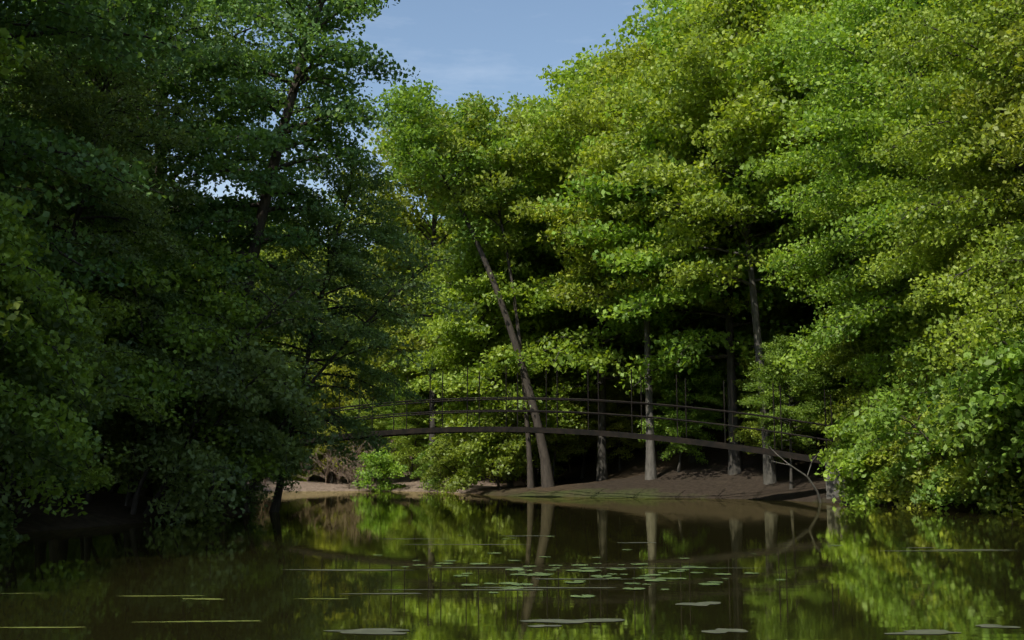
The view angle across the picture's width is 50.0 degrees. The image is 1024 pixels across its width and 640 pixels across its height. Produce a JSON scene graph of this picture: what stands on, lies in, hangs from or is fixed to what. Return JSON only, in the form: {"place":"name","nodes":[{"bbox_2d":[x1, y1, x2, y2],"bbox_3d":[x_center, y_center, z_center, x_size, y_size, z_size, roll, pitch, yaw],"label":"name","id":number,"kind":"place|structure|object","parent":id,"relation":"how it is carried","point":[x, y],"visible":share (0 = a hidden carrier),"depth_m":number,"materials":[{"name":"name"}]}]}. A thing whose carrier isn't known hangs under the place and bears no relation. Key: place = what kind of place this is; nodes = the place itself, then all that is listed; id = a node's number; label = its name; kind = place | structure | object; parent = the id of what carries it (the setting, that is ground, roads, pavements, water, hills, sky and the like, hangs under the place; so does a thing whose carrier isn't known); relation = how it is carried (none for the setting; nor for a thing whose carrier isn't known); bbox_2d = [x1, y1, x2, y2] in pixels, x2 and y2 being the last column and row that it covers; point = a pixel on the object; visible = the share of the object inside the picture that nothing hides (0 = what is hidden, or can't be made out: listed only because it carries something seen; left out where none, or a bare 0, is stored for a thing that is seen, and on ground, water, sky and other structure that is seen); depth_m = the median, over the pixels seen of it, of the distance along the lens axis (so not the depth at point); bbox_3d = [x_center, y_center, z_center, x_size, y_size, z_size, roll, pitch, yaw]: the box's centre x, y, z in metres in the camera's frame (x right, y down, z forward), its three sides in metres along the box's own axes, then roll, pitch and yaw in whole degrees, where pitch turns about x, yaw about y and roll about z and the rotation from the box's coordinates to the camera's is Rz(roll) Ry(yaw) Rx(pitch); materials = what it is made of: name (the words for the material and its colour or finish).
{"place":"outdoors","nodes":[
{"label":"outdoors","id":0,"kind":"place"},
{"bbox_2d":[3,0,678,249],"label":"sky","id":1,"kind":"structure","parent":0,"point":[495,48],"materials":[{"name":"blue"}]},
{"bbox_2d":[0,345,1022,532],"bbox_3d":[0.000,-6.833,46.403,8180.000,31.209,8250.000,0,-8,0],"label":"ground","id":2,"kind":"structure","parent":0,"point":[712,479],"depth_m":63.42,"materials":[{"name":"brown soil"}]},
{"bbox_2d":[0,296,34,342],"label":"tree","id":3,"kind":"object","parent":2,"relation":"on","point":[15,305],"visible":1,"depth_m":16.74,"materials":[{"name":"green plant"}]},
{"bbox_2d":[0,28,42,221],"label":"oak tree","id":4,"kind":"object","parent":2,"relation":"on","point":[5,72],"visible":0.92,"depth_m":20.96,"materials":[{"name":"green plant"}]},
{"bbox_2d":[0,157,58,355],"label":"maple tree","id":5,"kind":"object","parent":2,"relation":"on","point":[47,206],"visible":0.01,"depth_m":29.50,"materials":[{"name":"green plant"}]},
{"bbox_2d":[0,355,101,528],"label":"shrub","id":6,"kind":"object","parent":2,"relation":"on","point":[66,475],"visible":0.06,"depth_m":25.06,"materials":[{"name":"green plant"}]},
{"bbox_2d":[0,206,109,516],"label":"tree","id":7,"kind":"object","parent":2,"relation":"on","point":[16,247],"visible":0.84,"depth_m":20.66,"materials":[{"name":"green plant"}]},
{"bbox_2d":[0,266,132,540],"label":"tree","id":8,"kind":"object","parent":2,"relation":"on","point":[18,438],"visible":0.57,"depth_m":22.54,"materials":[{"name":"green plant"}]},
{"bbox_2d":[0,43,147,472],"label":"maple tree","id":9,"kind":"object","parent":2,"relation":"on","point":[1,468],"depth_m":39.42,"materials":[{"name":"green plant"}]},
{"bbox_2d":[0,70,183,485],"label":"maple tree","id":10,"kind":"object","parent":2,"relation":"on","point":[70,212],"depth_m":43.72,"materials":[{"name":"green plant"}]},
{"bbox_2d":[0,285,184,512],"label":"tree","id":11,"kind":"object","parent":2,"relation":"on","point":[91,477],"visible":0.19,"depth_m":26.80,"materials":[{"name":"green plant"}]},
{"bbox_2d":[0,18,220,504],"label":"maple tree","id":12,"kind":"object","parent":2,"relation":"on","point":[80,120],"visible":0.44,"depth_m":30.21,"materials":[{"name":"green plant"}]},
{"bbox_2d":[40,189,188,500],"bbox_3d":[-12.521,0.826,32.974,5.419,9.804,5.475,4,-3,-6],"label":"maple tree","id":13,"kind":"object","parent":2,"relation":"on","point":[170,297],"visible":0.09,"depth_m":32.63,"materials":[{"name":"green plant"}]},
{"bbox_2d":[0,0,270,298],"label":"maple tree","id":14,"kind":"object","parent":2,"relation":"on","point":[73,26],"visible":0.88,"depth_m":24.78,"materials":[{"name":"green plant"}]},
{"bbox_2d":[0,0,275,494],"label":"maple tree","id":15,"kind":"object","parent":2,"relation":"on","point":[162,82],"visible":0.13,"depth_m":35.73,"materials":[{"name":"green plant"}]},
{"bbox_2d":[1,226,323,505],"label":"tree","id":16,"kind":"object","parent":2,"relation":"on","point":[156,380],"visible":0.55,"depth_m":31.18,"materials":[{"name":"green plant"}]},
{"bbox_2d":[86,336,241,494],"bbox_3d":[-14.537,3.427,43.642,8.031,8.447,9.256,1,-8,-10],"label":"tree","id":17,"kind":"object","parent":2,"relation":"on","point":[115,488],"depth_m":42.37,"materials":[{"name":"green plant"}]},
{"bbox_2d":[100,425,235,496],"bbox_3d":[-13.428,4.856,41.801,5.545,4.939,5.359,-12,-36,19],"label":"shrub","id":18,"kind":"object","parent":2,"relation":"on","point":[156,484],"visible":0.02,"depth_m":40.28,"materials":[{"name":"green plant"}]},
{"bbox_2d":[3,0,380,496],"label":"maple tree","id":19,"kind":"object","parent":2,"relation":"on","point":[253,157],"visible":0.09,"depth_m":40.73,"materials":[{"name":"green plant"}]},
{"bbox_2d":[90,338,343,524],"bbox_3d":[-8.600,3.346,30.965,7.236,6.445,6.992,30,-4,-14],"label":"tree","id":20,"kind":"object","parent":2,"relation":"on","point":[190,497],"visible":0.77,"depth_m":30.46,"materials":[{"name":"green plant"}]},
{"bbox_2d":[95,261,362,514],"bbox_3d":[-8.378,2.031,32.438,7.589,7.994,5.488,3,-9,-20],"label":"tree","id":21,"kind":"object","parent":2,"relation":"on","point":[265,307],"visible":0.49,"depth_m":32.76,"materials":[{"name":"green plant"}]},
{"bbox_2d":[158,406,311,512],"bbox_3d":[-9.225,4.727,38.347,5.036,4.642,5.211,1,-27,47],"label":"shrub","id":22,"kind":"object","parent":2,"relation":"on","point":[241,491],"visible":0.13,"depth_m":37.54,"materials":[{"name":"green plant"}]},
{"bbox_2d":[150,0,419,511],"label":"leaning maple tree","id":23,"kind":"object","parent":2,"relation":"on","point":[310,27],"visible":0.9,"depth_m":35.80,"materials":[{"name":"green plant"}]},
{"bbox_2d":[235,225,364,364],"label":"oak tree","id":24,"kind":"object","parent":2,"relation":"on","point":[284,338],"visible":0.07,"depth_m":113.20,"materials":[{"name":"green plant"}]},
{"bbox_2d":[282,344,332,411],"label":"oak tree","id":25,"kind":"object","parent":2,"relation":"on","point":[309,361],"visible":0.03,"depth_m":99.07,"materials":[{"name":"green plant"}]},
{"bbox_2d":[288,429,330,481],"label":"shrub","id":26,"kind":"object","parent":2,"relation":"on","point":[293,477],"visible":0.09,"depth_m":94.64,"materials":[{"name":"green plant"}]},
{"bbox_2d":[308,444,347,482],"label":"dry brush","id":27,"kind":"object","parent":2,"relation":"on","point":[321,475],"visible":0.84,"depth_m":91.09,"materials":[{"name":"brown plant"}]},
{"bbox_2d":[211,143,448,511],"bbox_3d":[-6.679,0.548,38.832,8.462,13.904,8.375,16,-10,-34],"label":"maple tree","id":28,"kind":"object","parent":2,"relation":"on","point":[341,249],"visible":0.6,"depth_m":38.57,"materials":[{"name":"green plant"}]},
{"bbox_2d":[296,362,373,483],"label":"beech tree","id":29,"kind":"object","parent":2,"relation":"on","point":[335,405],"visible":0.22,"depth_m":96.54,"materials":[{"name":"green plant"}]},
{"bbox_2d":[323,453,352,483],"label":"dry brush","id":30,"kind":"object","parent":2,"relation":"on","point":[339,476],"visible":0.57,"depth_m":90.96,"materials":[{"name":"brown plant"}]},
{"bbox_2d":[289,303,387,483],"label":"oak tree","id":31,"kind":"object","parent":2,"relation":"on","point":[352,349],"visible":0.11,"depth_m":100.07,"materials":[{"name":"green plant"}]},
{"bbox_2d":[200,240,480,512],"bbox_3d":[-5.788,2.136,38.172,9.487,9.993,6.860,0,-8,0],"label":"tree","id":32,"kind":"object","parent":2,"relation":"on","point":[399,288],"visible":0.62,"depth_m":38.07,"materials":[{"name":"green plant"}]},
{"bbox_2d":[333,440,367,479],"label":"dry brush","id":33,"kind":"object","parent":2,"relation":"on","point":[358,451],"visible":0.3,"depth_m":89.92,"materials":[{"name":"brown plant"}]},
{"bbox_2d":[335,448,376,487],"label":"bush","id":34,"kind":"object","parent":2,"relation":"on","point":[357,466],"visible":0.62,"depth_m":86.20,"materials":[{"name":"brown plant"}]},
{"bbox_2d":[326,272,391,395],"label":"maple tree","id":35,"kind":"object","parent":2,"relation":"on","point":[364,319],"visible":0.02,"depth_m":113.55,"materials":[{"name":"green plant"}]},
{"bbox_2d":[335,398,394,479],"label":"oak tree","id":36,"kind":"object","parent":2,"relation":"on","point":[378,424],"visible":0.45,"depth_m":93.61,"materials":[{"name":"green plant"}]},
{"bbox_2d":[351,447,408,490],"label":"shrub","id":37,"kind":"object","parent":2,"relation":"on","point":[377,461],"visible":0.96,"depth_m":84.88,"materials":[{"name":"green plant"}]},
{"bbox_2d":[377,388,421,460],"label":"beech tree","id":38,"kind":"object","parent":2,"relation":"on","point":[389,421],"visible":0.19,"depth_m":101.83,"materials":[{"name":"green plant"}]},
{"bbox_2d":[369,290,441,465],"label":"beech tree","id":39,"kind":"object","parent":2,"relation":"on","point":[387,368],"visible":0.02,"depth_m":111.03,"materials":[{"name":"green plant"}]},
{"bbox_2d":[308,100,505,483],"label":"oak tree","id":40,"kind":"object","parent":2,"relation":"on","point":[410,220],"visible":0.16,"depth_m":89.59,"materials":[{"name":"green plant"}]},
{"bbox_2d":[377,376,445,481],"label":"beech tree","id":41,"kind":"object","parent":2,"relation":"on","point":[408,450],"visible":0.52,"depth_m":93.00,"materials":[{"name":"green plant"}]},
{"bbox_2d":[385,370,438,424],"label":"oak tree","id":42,"kind":"object","parent":2,"relation":"on","point":[403,387],"visible":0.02,"depth_m":110.31,"materials":[{"name":"green plant"}]},
{"bbox_2d":[410,438,457,489],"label":"shrub","id":43,"kind":"object","parent":2,"relation":"on","point":[419,472],"visible":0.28,"depth_m":83.32,"materials":[{"name":"green plant"}]},
{"bbox_2d":[418,433,482,491],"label":"shrub","id":44,"kind":"object","parent":2,"relation":"on","point":[433,472],"visible":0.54,"depth_m":80.66,"materials":[{"name":"green plant"}]},
{"bbox_2d":[369,78,554,487],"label":"leaning oak tree","id":45,"kind":"object","parent":2,"relation":"on","point":[404,103],"visible":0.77,"depth_m":69.61,"materials":[{"name":"green plant"}]},
{"bbox_2d":[440,350,523,481],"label":"beech tree","id":46,"kind":"object","parent":2,"relation":"on","point":[514,381],"depth_m":88.97,"materials":[{"name":"green plant"}]},
{"bbox_2d":[381,233,587,487],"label":"beech tree","id":47,"kind":"object","parent":2,"relation":"on","point":[449,350],"visible":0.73,"depth_m":72.27,"materials":[{"name":"green plant"}]},
{"bbox_2d":[436,406,536,494],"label":"shrub","id":48,"kind":"object","parent":2,"relation":"on","point":[495,468],"visible":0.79,"depth_m":70.15,"materials":[{"name":"green plant"}]},
{"bbox_2d":[403,90,574,487],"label":"leaning oak tree","id":49,"kind":"object","parent":2,"relation":"on","point":[497,211],"visible":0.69,"depth_m":69.95,"materials":[{"name":"green plant"}]},
{"bbox_2d":[397,103,619,486],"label":"oak tree","id":50,"kind":"object","parent":2,"relation":"on","point":[497,338],"visible":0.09,"depth_m":77.67,"materials":[{"name":"green plant"}]},
{"bbox_2d":[483,433,572,484],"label":"shrub","id":51,"kind":"object","parent":2,"relation":"on","point":[557,470],"visible":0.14,"depth_m":82.05,"materials":[{"name":"green plant"}]},
{"bbox_2d":[519,356,597,475],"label":"oak tree","id":52,"kind":"object","parent":2,"relation":"on","point":[562,379],"visible":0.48,"depth_m":74.94,"materials":[{"name":"green plant"}]},
{"bbox_2d":[448,43,719,480],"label":"beech tree","id":53,"kind":"object","parent":2,"relation":"on","point":[600,356],"visible":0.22,"depth_m":72.47,"materials":[{"name":"green plant"}]},
{"bbox_2d":[559,344,628,478],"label":"oak tree","id":54,"kind":"object","parent":2,"relation":"on","point":[584,454],"visible":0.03,"depth_m":81.86,"materials":[{"name":"green plant"}]},
{"bbox_2d":[545,322,643,461],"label":"beech tree","id":55,"kind":"object","parent":2,"relation":"on","point":[596,452],"depth_m":90.68,"materials":[{"name":"green plant"}]},
{"bbox_2d":[539,269,657,455],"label":"beech tree","id":56,"kind":"object","parent":2,"relation":"on","point":[635,451],"visible":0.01,"depth_m":80.94,"materials":[{"name":"green plant"}]},
{"bbox_2d":[580,358,659,470],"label":"beech tree","id":57,"kind":"object","parent":2,"relation":"on","point":[612,392],"visible":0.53,"depth_m":75.96,"materials":[{"name":"green plant"}]},
{"bbox_2d":[504,37,767,479],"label":"beech tree","id":58,"kind":"object","parent":2,"relation":"on","point":[597,124],"visible":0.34,"depth_m":66.75,"materials":[{"name":"green plant"}]},
{"bbox_2d":[616,309,716,456],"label":"beech tree","id":59,"kind":"object","parent":2,"relation":"on","point":[635,354],"visible":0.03,"depth_m":74.60,"materials":[{"name":"green plant"}]},
{"bbox_2d":[634,338,726,471],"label":"beech tree","id":60,"kind":"object","parent":2,"relation":"on","point":[704,378],"visible":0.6,"depth_m":67.15,"materials":[{"name":"green plant"}]},
{"bbox_2d":[604,251,757,428],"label":"beech tree","id":61,"kind":"object","parent":2,"relation":"on","point":[659,412],"visible":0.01,"depth_m":77.08,"materials":[{"name":"green plant"}]},
{"bbox_2d":[561,112,817,462],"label":"beech tree","id":62,"kind":"object","parent":2,"relation":"on","point":[691,459],"visible":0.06,"depth_m":68.30,"materials":[{"name":"green plant"}]},
{"bbox_2d":[531,0,854,474],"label":"beech tree","id":63,"kind":"object","parent":2,"relation":"on","point":[647,301],"visible":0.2,"depth_m":63.13,"materials":[{"name":"green plant"}]},
{"bbox_2d":[602,0,799,406],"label":"beech tree","id":64,"kind":"object","parent":2,"relation":"on","point":[643,18],"visible":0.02,"depth_m":74.91,"materials":[{"name":"green plant"}]},
{"bbox_2d":[680,359,744,422],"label":"beech tree","id":65,"kind":"object","parent":2,"relation":"on","point":[726,408],"visible":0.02,"depth_m":75.41,"materials":[{"name":"green plant"}]},
{"bbox_2d":[589,0,893,484],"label":"beech tree","id":66,"kind":"object","parent":2,"relation":"on","point":[734,32],"visible":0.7,"depth_m":58.45,"materials":[{"name":"green plant"}]},
{"bbox_2d":[692,267,818,446],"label":"beech tree","id":67,"kind":"object","parent":2,"relation":"on","point":[721,370],"visible":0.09,"depth_m":67.45,"materials":[{"name":"green plant"}]},
{"bbox_2d":[728,330,838,470],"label":"beech tree","id":68,"kind":"object","parent":2,"relation":"on","point":[750,423],"visible":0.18,"depth_m":62.03,"materials":[{"name":"green plant"}]},
{"bbox_2d":[737,334,844,488],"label":"oak tree","id":69,"kind":"object","parent":2,"relation":"on","point":[800,383],"visible":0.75,"depth_m":57.33,"materials":[{"name":"green plant"}]},
{"bbox_2d":[772,451,821,502],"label":"dead branch","id":70,"kind":"object","parent":2,"relation":"on","point":[815,488],"visible":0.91,"depth_m":50.28,"materials":[{"name":"grey wood"}]},
{"bbox_2d":[776,308,824,389],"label":"beech tree","id":71,"kind":"object","parent":2,"relation":"on","point":[806,316],"visible":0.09,"depth_m":71.84,"materials":[{"name":"green plant"}]},
{"bbox_2d":[702,0,933,404],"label":"beech tree","id":72,"kind":"object","parent":2,"relation":"on","point":[757,54],"visible":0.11,"depth_m":56.26,"materials":[{"name":"green plant"}]},
{"bbox_2d":[792,253,859,322],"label":"beech tree","id":73,"kind":"object","parent":2,"relation":"on","point":[800,303],"visible":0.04,"depth_m":76.37,"materials":[{"name":"green plant"}]},
{"bbox_2d":[804,343,872,445],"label":"beech tree","id":74,"kind":"object","parent":2,"relation":"on","point":[837,382],"visible":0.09,"depth_m":62.85,"materials":[{"name":"green plant"}]},
{"bbox_2d":[825,458,859,498],"bbox_3d":[16.008,8.124,52.204,1.700,3.300,2.020,-4,-9,28],"label":"bridge abutment","id":75,"kind":"object","parent":2,"relation":"on","point":[830,491],"visible":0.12,"depth_m":51.62,"materials":[{"name":"concrete"}]},
{"bbox_2d":[273,368,832,464],"bbox_3d":[-1.100,5.431,61.695,37.141,5.536,1.470,-4,-9,28],"label":"footbridge","id":76,"kind":"object","parent":75,"relation":"on","point":[557,430],"visible":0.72,"depth_m":58.70,"materials":[{"name":"wood"}]},
{"bbox_2d":[809,408,913,505],"bbox_3d":[15.694,5.967,47.138,5.532,4.613,5.964,-16,-9,14],"label":"shrub","id":77,"kind":"object","parent":2,"relation":"on","point":[856,498],"visible":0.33,"depth_m":46.81,"materials":[{"name":"green plant"}]},
{"bbox_2d":[807,282,922,447],"bbox_3d":[18.592,3.050,55.490,7.446,10.157,7.531,-4,-9,27],"label":"beech tree","id":78,"kind":"object","parent":2,"relation":"on","point":[841,351],"visible":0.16,"depth_m":55.26,"materials":[{"name":"green plant"}]},
{"bbox_2d":[820,388,915,496],"bbox_3d":[16.393,5.470,48.420,4.793,5.092,5.290,7,-11,-43],"label":"shrub","id":79,"kind":"object","parent":2,"relation":"on","point":[846,483],"visible":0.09,"depth_m":48.92,"materials":[{"name":"green plant"}]},
{"bbox_2d":[838,418,899,490],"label":"shrub","id":80,"kind":"object","parent":2,"relation":"on","point":[847,443],"visible":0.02,"depth_m":48.30,"materials":[{"name":"green plant"}]},
{"bbox_2d":[833,389,919,505],"bbox_3d":[16.379,5.420,46.717,4.349,5.133,4.790,2,-8,-16],"label":"shrub","id":81,"kind":"object","parent":2,"relation":"on","point":[877,484],"visible":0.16,"depth_m":45.97,"materials":[{"name":"green plant"}]},
{"bbox_2d":[753,0,1023,423],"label":"beech tree","id":82,"kind":"object","parent":2,"relation":"on","point":[830,36],"visible":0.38,"depth_m":47.58,"materials":[{"name":"green plant"}]},
{"bbox_2d":[800,4,980,408],"bbox_3d":[23.022,-5.867,52.307,16.652,26.966,18.613,-5,-9,37],"label":"beech tree","id":83,"kind":"object","parent":2,"relation":"on","point":[914,318],"visible":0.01,"depth_m":50.77,"materials":[{"name":"green plant"}]},
{"bbox_2d":[864,438,933,504],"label":"shrub","id":84,"kind":"object","parent":2,"relation":"on","point":[889,454],"visible":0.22,"depth_m":45.35,"materials":[{"name":"green plant"}]},
{"bbox_2d":[839,381,982,510],"bbox_3d":[16.190,4.745,41.475,6.190,5.126,6.208,3,-9,-23],"label":"shrub","id":85,"kind":"object","parent":2,"relation":"on","point":[886,412],"visible":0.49,"depth_m":41.57,"materials":[{"name":"green plant"}]},
{"bbox_2d":[877,405,966,506],"bbox_3d":[17.171,5.517,44.389,4.748,4.351,4.963,4,-9,-29],"label":"shrub","id":86,"kind":"object","parent":2,"relation":"on","point":[888,494],"visible":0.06,"depth_m":44.15,"materials":[{"name":"green plant"}]},
{"bbox_2d":[893,433,958,508],"bbox_3d":[16.675,5.857,42.474,3.555,3.509,3.944,1,-8,-10],"label":"shrub","id":87,"kind":"object","parent":2,"relation":"on","point":[918,473],"visible":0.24,"depth_m":42.00,"materials":[{"name":"green plant"}]},
{"bbox_2d":[837,0,1023,398],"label":"beech tree","id":88,"kind":"object","parent":2,"relation":"on","point":[879,184],"visible":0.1,"depth_m":44.11,"materials":[{"name":"green plant"}]},
{"bbox_2d":[887,317,974,460],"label":"beech tree","id":89,"kind":"object","parent":2,"relation":"on","point":[915,386],"visible":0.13,"depth_m":45.40,"materials":[{"name":"green plant"}]},
{"bbox_2d":[848,0,1023,483],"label":"beech tree","id":90,"kind":"object","parent":2,"relation":"on","point":[972,36],"visible":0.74,"depth_m":37.44,"materials":[{"name":"green plant"}]},
{"bbox_2d":[939,443,988,509],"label":"shrub","id":91,"kind":"object","parent":2,"relation":"on","point":[959,498],"visible":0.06,"depth_m":39.85,"materials":[{"name":"green plant"}]},
{"bbox_2d":[909,118,1023,352],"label":"beech tree","id":92,"kind":"object","parent":2,"relation":"on","point":[971,178],"visible":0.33,"depth_m":39.42,"materials":[{"name":"green plant"}]},
{"bbox_2d":[917,372,1023,512],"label":"shrub","id":93,"kind":"object","parent":2,"relation":"on","point":[988,422],"visible":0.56,"depth_m":35.71,"materials":[{"name":"green plant"}]},
{"bbox_2d":[928,0,1023,202],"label":"oak tree","id":94,"kind":"object","parent":2,"relation":"on","point":[1015,98],"visible":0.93,"depth_m":34.61,"materials":[{"name":"green plant"}]},
{"bbox_2d":[929,325,1023,476],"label":"shrub","id":95,"kind":"object","parent":2,"relation":"on","point":[1014,354],"visible":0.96,"depth_m":33.67,"materials":[{"name":"green plant"}]},
{"bbox_2d":[930,406,1023,510],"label":"shrub","id":96,"kind":"object","parent":2,"relation":"on","point":[964,453],"visible":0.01,"depth_m":39.49,"materials":[{"name":"green plant"}]},
{"bbox_2d":[937,405,1023,514],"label":"shrub","id":97,"kind":"object","parent":2,"relation":"on","point":[961,474],"visible":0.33,"depth_m":37.47,"materials":[{"name":"green plant"}]},
{"bbox_2d":[968,438,1023,513],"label":"shrub","id":98,"kind":"object","parent":2,"relation":"on","point":[1004,474],"visible":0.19,"depth_m":36.57,"materials":[{"name":"green plant"}]},
{"bbox_2d":[0,491,1023,639],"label":"pond water","id":99,"kind":"structure","parent":0,"point":[874,576],"depth_m":14.67,"materials":[{"name":"green liquid"}]},
{"bbox_2d":[0,593,345,627],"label":"lily pads","id":100,"kind":"object","parent":99,"relation":"on","point":[172,621],"visible":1,"depth_m":9.83,"materials":[{"name":"green plant"}]},
{"bbox_2d":[401,535,841,596],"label":"lily pads","id":101,"kind":"object","parent":99,"relation":"on","point":[600,576],"visible":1,"depth_m":14.30,"materials":[{"name":"green plant"}]},
{"bbox_2d":[281,542,1019,633],"bbox_3d":[2.821,3.587,16.208,12.012,0.001,14.597,0,-8,0],"label":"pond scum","id":102,"kind":"object","parent":99,"relation":"on","point":[389,630],"visible":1,"depth_m":9.89,"materials":[{"name":"green plant"}]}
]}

